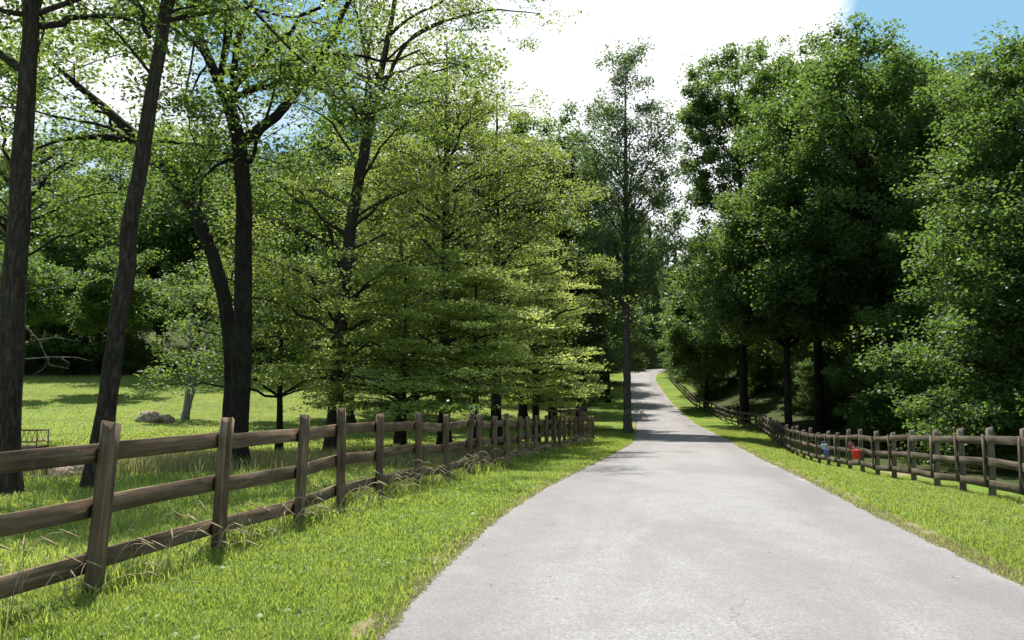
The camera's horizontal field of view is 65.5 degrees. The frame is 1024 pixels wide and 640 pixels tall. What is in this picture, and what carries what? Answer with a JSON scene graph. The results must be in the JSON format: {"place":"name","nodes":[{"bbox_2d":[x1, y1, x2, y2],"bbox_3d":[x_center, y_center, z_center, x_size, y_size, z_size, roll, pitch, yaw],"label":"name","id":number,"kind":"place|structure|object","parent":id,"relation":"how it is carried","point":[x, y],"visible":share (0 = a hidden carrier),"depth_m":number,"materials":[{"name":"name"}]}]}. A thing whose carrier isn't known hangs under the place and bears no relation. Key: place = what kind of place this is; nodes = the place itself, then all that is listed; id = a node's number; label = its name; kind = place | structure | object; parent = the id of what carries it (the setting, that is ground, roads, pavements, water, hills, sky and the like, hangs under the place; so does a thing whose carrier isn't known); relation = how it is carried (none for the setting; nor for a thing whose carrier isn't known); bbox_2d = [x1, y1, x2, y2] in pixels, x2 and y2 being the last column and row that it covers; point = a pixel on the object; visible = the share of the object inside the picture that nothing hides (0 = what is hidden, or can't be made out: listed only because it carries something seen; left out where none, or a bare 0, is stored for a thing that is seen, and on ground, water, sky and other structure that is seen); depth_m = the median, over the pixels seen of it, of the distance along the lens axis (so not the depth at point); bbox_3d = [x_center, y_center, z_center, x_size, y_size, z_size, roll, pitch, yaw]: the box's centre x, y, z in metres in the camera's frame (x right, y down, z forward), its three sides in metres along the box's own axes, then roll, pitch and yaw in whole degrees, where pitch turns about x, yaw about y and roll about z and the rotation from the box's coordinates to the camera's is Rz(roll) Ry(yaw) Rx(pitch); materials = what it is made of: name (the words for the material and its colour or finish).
{"place":"outdoors","nodes":[
{"label":"outdoors","id":0,"kind":"place"},
{"bbox_2d":[0,431,593,628],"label":"seeding grass","id":1,"kind":"structure","parent":0,"point":[321,506],"depth_m":8.57,"materials":[{"name":"green plant"}]},
{"bbox_2d":[0,436,596,639],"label":"uncut grass","id":2,"kind":"structure","parent":0,"point":[242,537],"depth_m":8.07,"materials":[{"name":"green plant"}]},
{"bbox_2d":[0,436,1023,639],"bbox_3d":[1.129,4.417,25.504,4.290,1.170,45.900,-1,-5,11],"label":"lawn grass","id":3,"kind":"structure","parent":0,"point":[227,610],"depth_m":6.87,"materials":[{"name":"green plant"}]},
{"bbox_2d":[0,291,1023,639],"bbox_3d":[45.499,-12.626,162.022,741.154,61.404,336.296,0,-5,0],"label":"ground","id":4,"kind":"structure","parent":0,"point":[608,421],"depth_m":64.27,"materials":[{"name":"green plant"}]},
{"bbox_2d":[0,183,56,335],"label":"woodland tree","id":5,"kind":"object","parent":4,"relation":"on","point":[4,208],"visible":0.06,"depth_m":85.42,"materials":[{"name":"green plant"}]},
{"bbox_2d":[21,429,48,449],"bbox_3d":[-15.341,3.798,24.756,1.534,0.818,0.633,0,-5,0],"label":"hay feeder","id":6,"kind":"object","parent":4,"relation":"on","point":[36,446],"visible":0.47,"depth_m":24.80,"materials":[{"name":"metal"}]},
{"bbox_2d":[0,198,74,365],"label":"woodland tree","id":7,"kind":"object","parent":4,"relation":"on","point":[33,353],"visible":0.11,"depth_m":85.24,"materials":[{"name":"green plant"}]},
{"bbox_2d":[0,240,99,328],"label":"field tree","id":8,"kind":"object","parent":4,"relation":"on","point":[36,282],"visible":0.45,"depth_m":61.14,"materials":[{"name":"green plant"}]},
{"bbox_2d":[1,133,105,363],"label":"woodland tree","id":9,"kind":"object","parent":4,"relation":"on","point":[47,183],"visible":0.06,"depth_m":95.80,"materials":[{"name":"green plant"}]},
{"bbox_2d":[36,325,91,374],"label":"bush","id":10,"kind":"object","parent":4,"relation":"on","point":[55,354],"visible":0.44,"depth_m":84.05,"materials":[{"name":"green plant"}]},
{"bbox_2d":[49,464,84,477],"bbox_3d":[-9.250,3.183,16.744,0.871,0.472,0.740,0,-5,0],"label":"rock","id":11,"kind":"object","parent":4,"relation":"on","point":[68,471],"visible":0.25,"depth_m":16.49,"materials":[{"name":"grey stone"}]},
{"bbox_2d":[31,181,114,363],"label":"woodland tree","id":12,"kind":"object","parent":4,"relation":"on","point":[64,227],"visible":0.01,"depth_m":94.13,"materials":[{"name":"green plant"}]},
{"bbox_2d":[25,200,148,374],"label":"woodland tree","id":13,"kind":"object","parent":4,"relation":"on","point":[70,370],"visible":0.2,"depth_m":83.28,"materials":[{"name":"green plant"}]},
{"bbox_2d":[0,20,200,255],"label":"airy tree","id":14,"kind":"object","parent":4,"relation":"on","point":[61,205],"visible":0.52,"depth_m":31.38,"materials":[{"name":"green plant"}]},
{"bbox_2d":[26,181,175,373],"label":"woodland tree","id":15,"kind":"object","parent":4,"relation":"on","point":[96,349],"visible":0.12,"depth_m":83.03,"materials":[{"name":"green plant"}]},
{"bbox_2d":[39,160,191,326],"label":"woodland tree","id":16,"kind":"object","parent":4,"relation":"on","point":[110,176],"visible":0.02,"depth_m":93.54,"materials":[{"name":"green plant"}]},
{"bbox_2d":[62,247,186,337],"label":"field tree","id":17,"kind":"object","parent":4,"relation":"on","point":[96,310],"visible":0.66,"depth_m":65.17,"materials":[{"name":"green plant"}]},
{"bbox_2d":[122,329,156,374],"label":"edge tree","id":18,"kind":"object","parent":4,"relation":"on","point":[129,365],"visible":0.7,"depth_m":83.17,"materials":[{"name":"green plant"}]},
{"bbox_2d":[60,160,232,370],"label":"woodland tree","id":19,"kind":"object","parent":4,"relation":"on","point":[158,330],"visible":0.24,"depth_m":83.93,"materials":[{"name":"green plant"}]},
{"bbox_2d":[0,0,294,495],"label":"hardwood tree","id":20,"kind":"object","parent":4,"relation":"on","point":[14,293],"visible":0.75,"depth_m":13.91,"materials":[{"name":"green plant"}]},
{"bbox_2d":[135,410,162,422],"bbox_3d":[-20.794,5.719,45.628,1.335,1.099,1.271,4,-6,-35],"label":"boulder","id":21,"kind":"object","parent":4,"relation":"on","point":[150,416],"visible":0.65,"depth_m":45.28,"materials":[{"name":"stone"}]},
{"bbox_2d":[91,115,224,359],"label":"woodland tree","id":22,"kind":"object","parent":4,"relation":"on","point":[108,174],"visible":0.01,"depth_m":95.58,"materials":[{"name":"green plant"}]},
{"bbox_2d":[0,19,322,416],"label":"leaning tree","id":23,"kind":"object","parent":4,"relation":"on","point":[221,286],"visible":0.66,"depth_m":21.73,"materials":[{"name":"green plant"}]},
{"bbox_2d":[161,414,174,422],"bbox_3d":[-20.137,5.841,46.171,1.006,0.746,0.804,-2,-6,16],"label":"stone","id":24,"kind":"object","parent":4,"relation":"on","point":[168,418],"visible":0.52,"depth_m":45.96,"materials":[{"name":"grey stone"}]},
{"bbox_2d":[136,260,233,419],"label":"slim tree","id":25,"kind":"object","parent":4,"relation":"on","point":[187,405],"visible":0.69,"depth_m":48.90,"materials":[{"name":"green plant"}]},
{"bbox_2d":[118,127,273,370],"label":"woodland tree","id":26,"kind":"object","parent":4,"relation":"on","point":[171,236],"visible":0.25,"depth_m":82.83,"materials":[{"name":"green plant"}]},
{"bbox_2d":[0,0,398,488],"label":"hardwood tree","id":27,"kind":"object","parent":4,"relation":"on","point":[110,378],"visible":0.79,"depth_m":15.11,"materials":[{"name":"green plant"}]},
{"bbox_2d":[203,331,223,367],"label":"edge tree","id":28,"kind":"object","parent":4,"relation":"on","point":[214,348],"visible":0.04,"depth_m":83.09,"materials":[{"name":"green plant"}]},
{"bbox_2d":[174,162,331,368],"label":"woodland tree","id":29,"kind":"object","parent":4,"relation":"on","point":[213,226],"visible":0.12,"depth_m":82.59,"materials":[{"name":"green plant"}]},
{"bbox_2d":[124,225,399,449],"bbox_3d":[-8.563,0.787,28.479,9.406,8.701,8.390,3,-6,-33],"label":"young tree","id":30,"kind":"object","parent":4,"relation":"on","point":[279,395],"visible":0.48,"depth_m":28.57,"materials":[{"name":"green plant"}]},
{"bbox_2d":[23,442,516,483],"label":"tall grass","id":31,"kind":"structure","parent":4,"relation":"on","point":[206,459],"depth_m":19.70,"materials":[{"name":"plant"}]},
{"bbox_2d":[43,0,509,467],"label":"forked tree","id":32,"kind":"object","parent":4,"relation":"on","point":[229,96],"visible":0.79,"depth_m":19.99,"materials":[{"name":"green plant"}]},
{"bbox_2d":[217,132,343,364],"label":"woodland tree","id":33,"kind":"object","parent":4,"relation":"on","point":[295,231],"visible":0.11,"depth_m":84.05,"materials":[{"name":"green plant"}]},
{"bbox_2d":[0,407,593,598],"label":"wooden fence","id":34,"kind":"object","parent":4,"relation":"on","point":[108,450],"visible":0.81,"depth_m":7.95,"materials":[{"name":"brown wood"}]},
{"bbox_2d":[21,371,596,447],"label":"field grass","id":35,"kind":"structure","parent":4,"relation":"on","point":[141,426],"depth_m":52.74,"materials":[{"name":"green plant"}]},
{"bbox_2d":[290,179,391,326],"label":"woodland tree","id":36,"kind":"object","parent":4,"relation":"on","point":[337,240],"visible":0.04,"depth_m":83.80,"materials":[{"name":"green plant"}]},
{"bbox_2d":[232,90,460,423],"bbox_3d":[-10.433,-4.193,52.474,14.235,22.703,14.975,0,-5,0],"label":"oak tree","id":37,"kind":"object","parent":4,"relation":"on","point":[351,418],"visible":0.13,"depth_m":50.45,"materials":[{"name":"green plant"}]},
{"bbox_2d":[42,194,698,348],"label":"distant woodland","id":38,"kind":"object","parent":4,"relation":"on","point":[662,310],"visible":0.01,"depth_m":199.84,"materials":[{"name":"green plant"}]},
{"bbox_2d":[173,0,588,450],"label":"tall tree","id":39,"kind":"object","parent":4,"relation":"on","point":[345,284],"visible":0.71,"depth_m":26.89,"materials":[{"name":"green plant"}]},
{"bbox_2d":[251,227,528,444],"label":"beech tree","id":40,"kind":"object","parent":4,"relation":"on","point":[417,385],"visible":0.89,"depth_m":24.61,"materials":[{"name":"green plant"}]},
{"bbox_2d":[289,108,536,443],"bbox_3d":[-5.037,-2.021,39.257,12.606,16.684,12.429,0,-5,0],"label":"beech tree","id":41,"kind":"object","parent":4,"relation":"on","point":[397,437],"visible":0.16,"depth_m":37.83,"materials":[{"name":"green plant"}]},
{"bbox_2d":[357,92,501,400],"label":"woodland tree","id":42,"kind":"object","parent":4,"relation":"on","point":[391,128],"visible":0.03,"depth_m":66.11,"materials":[{"name":"green plant"}]},
{"bbox_2d":[299,237,604,448],"bbox_3d":[-1.398,1.073,27.407,9.174,7.863,8.722,-4,-6,35],"label":"beech tree","id":43,"kind":"object","parent":4,"relation":"on","point":[505,357],"visible":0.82,"depth_m":26.29,"materials":[{"name":"green plant"}]},
{"bbox_2d":[296,29,612,444],"bbox_3d":[-2.375,-3.326,32.504,12.528,17.832,11.426,5,-7,-45],"label":"beech tree","id":44,"kind":"object","parent":4,"relation":"on","point":[444,203],"visible":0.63,"depth_m":31.78,"materials":[{"name":"green plant"}]},
{"bbox_2d":[391,89,574,407],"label":"oak tree","id":45,"kind":"object","parent":4,"relation":"on","point":[522,127],"visible":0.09,"depth_m":59.59,"materials":[{"name":"green plant"}]},
{"bbox_2d":[340,444,628,639],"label":"dead grass","id":46,"kind":"structure","parent":4,"relation":"on","point":[394,621],"depth_m":7.33,"materials":[{"name":"plant"}]},
{"bbox_2d":[377,85,669,445],"bbox_3d":[-0.855,-2.647,36.017,12.231,17.344,12.504,2,-6,-18],"label":"beech tree","id":47,"kind":"object","parent":4,"relation":"on","point":[530,241],"visible":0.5,"depth_m":35.38,"materials":[{"name":"green plant"}]},
{"bbox_2d":[450,230,613,441],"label":"beech tree","id":48,"kind":"object","parent":4,"relation":"on","point":[535,403],"visible":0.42,"depth_m":40.64,"materials":[{"name":"green plant"}]},
{"bbox_2d":[468,158,612,418],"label":"woodland tree","id":49,"kind":"object","parent":4,"relation":"on","point":[522,411],"depth_m":73.28,"materials":[{"name":"green plant"}]},
{"bbox_2d":[481,99,630,427],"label":"oak tree","id":50,"kind":"object","parent":4,"relation":"on","point":[602,317],"visible":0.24,"depth_m":62.61,"materials":[{"name":"green plant"}]},
{"bbox_2d":[542,395,585,438],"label":"tree","id":51,"kind":"object","parent":4,"relation":"on","point":[560,407],"visible":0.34,"depth_m":45.68,"materials":[{"name":"plant"}]},
{"bbox_2d":[551,408,580,439],"bbox_3d":[2.935,5.728,43.157,1.626,1.876,0.151,0,-5,0],"label":"timber rail","id":52,"kind":"object","parent":4,"relation":"on","point":[566,410],"visible":0.5,"depth_m":43.16,"materials":[{"name":"brown wood"}]},
{"bbox_2d":[513,264,632,426],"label":"young tree","id":53,"kind":"object","parent":4,"relation":"on","point":[592,338],"visible":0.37,"depth_m":59.59,"materials":[{"name":"green plant"}]},
{"bbox_2d":[560,372,604,414],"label":"sapling","id":54,"kind":"object","parent":4,"relation":"on","point":[592,394],"visible":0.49,"depth_m":41.73,"materials":[{"name":"green plant"}]},
{"bbox_2d":[556,213,641,410],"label":"woodland tree","id":55,"kind":"object","parent":4,"relation":"on","point":[620,322],"visible":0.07,"depth_m":83.66,"materials":[{"name":"green plant"}]},
{"bbox_2d":[589,256,648,390],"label":"woodland tree","id":56,"kind":"object","parent":4,"relation":"on","point":[621,359],"visible":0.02,"depth_m":109.71,"materials":[{"name":"green plant"}]},
{"bbox_2d":[588,250,662,402],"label":"woodland tree","id":57,"kind":"object","parent":4,"relation":"on","point":[632,341],"visible":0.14,"depth_m":93.80,"materials":[{"name":"green plant"}]},
{"bbox_2d":[555,35,698,432],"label":"slender tree","id":58,"kind":"object","parent":4,"relation":"on","point":[630,222],"visible":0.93,"depth_m":53.78,"materials":[{"name":"green plant"}]},
{"bbox_2d":[625,400,645,435],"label":"sapling","id":59,"kind":"object","parent":4,"relation":"on","point":[636,411],"visible":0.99,"depth_m":49.65,"materials":[{"name":"green plant"}]},
{"bbox_2d":[631,348,648,370],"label":"bush","id":60,"kind":"object","parent":4,"relation":"on","point":[637,361],"visible":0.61,"depth_m":147.61,"materials":[{"name":"green plant"}]},
{"bbox_2d":[621,236,660,287],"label":"woodland tree","id":61,"kind":"object","parent":4,"relation":"on","point":[643,257],"visible":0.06,"depth_m":172.81,"materials":[{"name":"green plant"}]},
{"bbox_2d":[640,249,677,304],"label":"woodland tree","id":62,"kind":"object","parent":4,"relation":"on","point":[657,295],"visible":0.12,"depth_m":175.12,"materials":[{"name":"green plant"}]},
{"bbox_2d":[657,342,679,371],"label":"bush","id":63,"kind":"object","parent":4,"relation":"on","point":[661,353],"visible":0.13,"depth_m":145.72,"materials":[{"name":"green plant"}]},
{"bbox_2d":[662,350,684,373],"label":"bush","id":64,"kind":"object","parent":4,"relation":"on","point":[669,369],"visible":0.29,"depth_m":139.54,"materials":[{"name":"green plant"}]},
{"bbox_2d":[654,288,697,359],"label":"woodland tree","id":65,"kind":"object","parent":4,"relation":"on","point":[671,311],"visible":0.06,"depth_m":134.88,"materials":[{"name":"green plant"}]},
{"bbox_2d":[681,357,730,399],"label":"bush","id":66,"kind":"object","parent":4,"relation":"on","point":[712,393],"visible":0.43,"depth_m":98.62,"materials":[{"name":"green plant"}]},
{"bbox_2d":[661,283,753,388],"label":"woodland tree","id":67,"kind":"object","parent":4,"relation":"on","point":[731,379],"visible":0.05,"depth_m":103.16,"materials":[{"name":"green plant"}]},
{"bbox_2d":[646,253,778,409],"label":"oak tree","id":68,"kind":"object","parent":4,"relation":"on","point":[714,354],"visible":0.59,"depth_m":84.58,"materials":[{"name":"green plant"}]},
{"bbox_2d":[687,313,763,376],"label":"woodland tree","id":69,"kind":"object","parent":4,"relation":"on","point":[752,357],"visible":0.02,"depth_m":104.44,"materials":[{"name":"green plant"}]},
{"bbox_2d":[656,33,800,424],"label":"oak tree","id":70,"kind":"object","parent":4,"relation":"on","point":[703,111],"visible":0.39,"depth_m":70.18,"materials":[{"name":"green plant"}]},
{"bbox_2d":[738,357,775,395],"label":"bush","id":71,"kind":"object","parent":4,"relation":"on","point":[752,383],"visible":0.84,"depth_m":89.33,"materials":[{"name":"green plant"}]},
{"bbox_2d":[747,349,778,389],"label":"bush","id":72,"kind":"object","parent":4,"relation":"on","point":[756,365],"visible":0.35,"depth_m":90.56,"materials":[{"name":"green plant"}]},
{"bbox_2d":[750,336,782,384],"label":"bush","id":73,"kind":"object","parent":4,"relation":"on","point":[769,361],"visible":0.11,"depth_m":90.90,"materials":[{"name":"green plant"}]},
{"bbox_2d":[755,336,794,382],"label":"understory tree","id":74,"kind":"object","parent":4,"relation":"on","point":[767,357],"visible":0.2,"depth_m":89.24,"materials":[{"name":"green plant"}]},
{"bbox_2d":[673,173,893,441],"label":"oak tree","id":75,"kind":"object","parent":4,"relation":"on","point":[787,301],"visible":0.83,"depth_m":47.61,"materials":[{"name":"green plant"}]},
{"bbox_2d":[760,341,806,391],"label":"understory tree","id":76,"kind":"object","parent":4,"relation":"on","point":[777,382],"visible":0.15,"depth_m":85.08,"materials":[{"name":"green plant"}]},
{"bbox_2d":[780,342,813,402],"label":"understory tree","id":77,"kind":"object","parent":4,"relation":"on","point":[797,385],"visible":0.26,"depth_m":75.92,"materials":[{"name":"green plant"}]},
{"bbox_2d":[780,335,823,395],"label":"understory tree","id":78,"kind":"object","parent":4,"relation":"on","point":[782,380],"visible":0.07,"depth_m":79.30,"materials":[{"name":"green plant"}]},
{"bbox_2d":[712,30,898,432],"bbox_3d":[22.313,-6.145,59.183,14.651,29.383,14.455,0,-5,0],"label":"oak tree","id":79,"kind":"object","parent":4,"relation":"on","point":[762,74],"visible":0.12,"depth_m":59.06,"materials":[{"name":"green plant"}]},
{"bbox_2d":[761,222,860,366],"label":"woodland tree","id":80,"kind":"object","parent":4,"relation":"on","point":[781,355],"visible":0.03,"depth_m":79.19,"materials":[{"name":"green plant"}]},
{"bbox_2d":[791,343,849,409],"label":"understory tree","id":81,"kind":"object","parent":4,"relation":"on","point":[802,382],"visible":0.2,"depth_m":71.32,"materials":[{"name":"green plant"}]},
{"bbox_2d":[791,343,856,426],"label":"understory tree","id":82,"kind":"object","parent":4,"relation":"on","point":[828,402],"visible":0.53,"depth_m":61.56,"materials":[{"name":"green plant"}]},
{"bbox_2d":[803,356,855,422],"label":"understory tree","id":83,"kind":"object","parent":4,"relation":"on","point":[837,395],"visible":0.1,"depth_m":64.48,"materials":[{"name":"green plant"}]},
{"bbox_2d":[822,336,855,360],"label":"woodland tree","id":84,"kind":"object","parent":4,"relation":"on","point":[840,348],"visible":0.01,"depth_m":96.33,"materials":[{"name":"green plant"}]},
{"bbox_2d":[669,372,1023,496],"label":"wooden fence","id":85,"kind":"object","parent":4,"relation":"on","point":[989,439],"visible":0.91,"depth_m":20.71,"materials":[{"name":"brown wood"}]},
{"bbox_2d":[851,446,860,458],"bbox_3d":[10.635,4.094,24.626,0.289,0.402,0.289,0,-5,0],"label":"feed bucket","id":86,"kind":"object","parent":85,"relation":"hanging from","point":[855,454],"visible":1,"depth_m":24.51,"materials":[{"name":"red plastic"}]},
{"bbox_2d":[794,213,915,408],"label":"woodland tree","id":87,"kind":"object","parent":4,"relation":"on","point":[811,353],"visible":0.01,"depth_m":64.72,"materials":[{"name":"green plant"}]},
{"bbox_2d":[726,9,988,444],"bbox_3d":[20.767,-5.149,46.386,15.404,25.346,15.691,0,-5,0],"label":"oak tree","id":88,"kind":"object","parent":4,"relation":"on","point":[820,119],"visible":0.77,"depth_m":44.52,"materials":[{"name":"green plant"}]},
{"bbox_2d":[832,309,900,401],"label":"woodland tree","id":89,"kind":"object","parent":4,"relation":"on","point":[857,341],"visible":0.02,"depth_m":64.97,"materials":[{"name":"green plant"}]},
{"bbox_2d":[834,324,916,435],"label":"understory tree","id":90,"kind":"object","parent":4,"relation":"on","point":[852,389],"visible":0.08,"depth_m":50.53,"materials":[{"name":"green plant"}]},
{"bbox_2d":[734,443,1023,586],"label":"dead grass","id":91,"kind":"structure","parent":4,"relation":"on","point":[949,544],"depth_m":8.92,"materials":[{"name":"plant"}]},
{"bbox_2d":[820,287,977,451],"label":"young tree","id":92,"kind":"object","parent":4,"relation":"on","point":[886,418],"visible":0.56,"depth_m":39.50,"materials":[{"name":"green plant"}]},
{"bbox_2d":[852,49,978,322],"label":"oak tree","id":93,"kind":"object","parent":4,"relation":"on","point":[970,53],"visible":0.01,"depth_m":57.46,"materials":[{"name":"green plant"}]},
{"bbox_2d":[826,112,1011,366],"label":"woodland tree","id":94,"kind":"object","parent":4,"relation":"on","point":[851,216],"depth_m":52.53,"materials":[{"name":"green plant"}]},
{"bbox_2d":[846,20,1023,474],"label":"beech tree","id":95,"kind":"object","parent":4,"relation":"on","point":[997,305],"visible":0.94,"depth_m":28.02,"materials":[{"name":"green plant"}]},
{"bbox_2d":[854,52,1023,350],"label":"woodland tree","id":96,"kind":"object","parent":4,"relation":"on","point":[889,210],"visible":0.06,"depth_m":44.43,"materials":[{"name":"green plant"}]},
{"bbox_2d":[864,297,1018,454],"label":"understory tree","id":97,"kind":"object","parent":4,"relation":"on","point":[940,384],"visible":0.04,"depth_m":40.48,"materials":[{"name":"green plant"}]},
{"bbox_2d":[929,64,1023,305],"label":"woodland tree","id":98,"kind":"object","parent":4,"relation":"on","point":[1008,146],"visible":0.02,"depth_m":43.75,"materials":[{"name":"green plant"}]},
{"bbox_2d":[0,0,1023,270],"label":"sky","id":99,"kind":"structure","parent":0,"point":[562,67],"materials":[{"name":"white"}]},
{"bbox_2d":[375,369,1023,639],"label":"road","id":100,"kind":"structure","parent":0,"point":[677,491],"depth_m":7.37,"materials":[{"name":"grey asphalt"}]},
{"bbox_2d":[707,429,1023,583],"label":"lawn grass","id":101,"kind":"structure","parent":0,"point":[986,531],"depth_m":12.81,"materials":[{"name":"green plant"}]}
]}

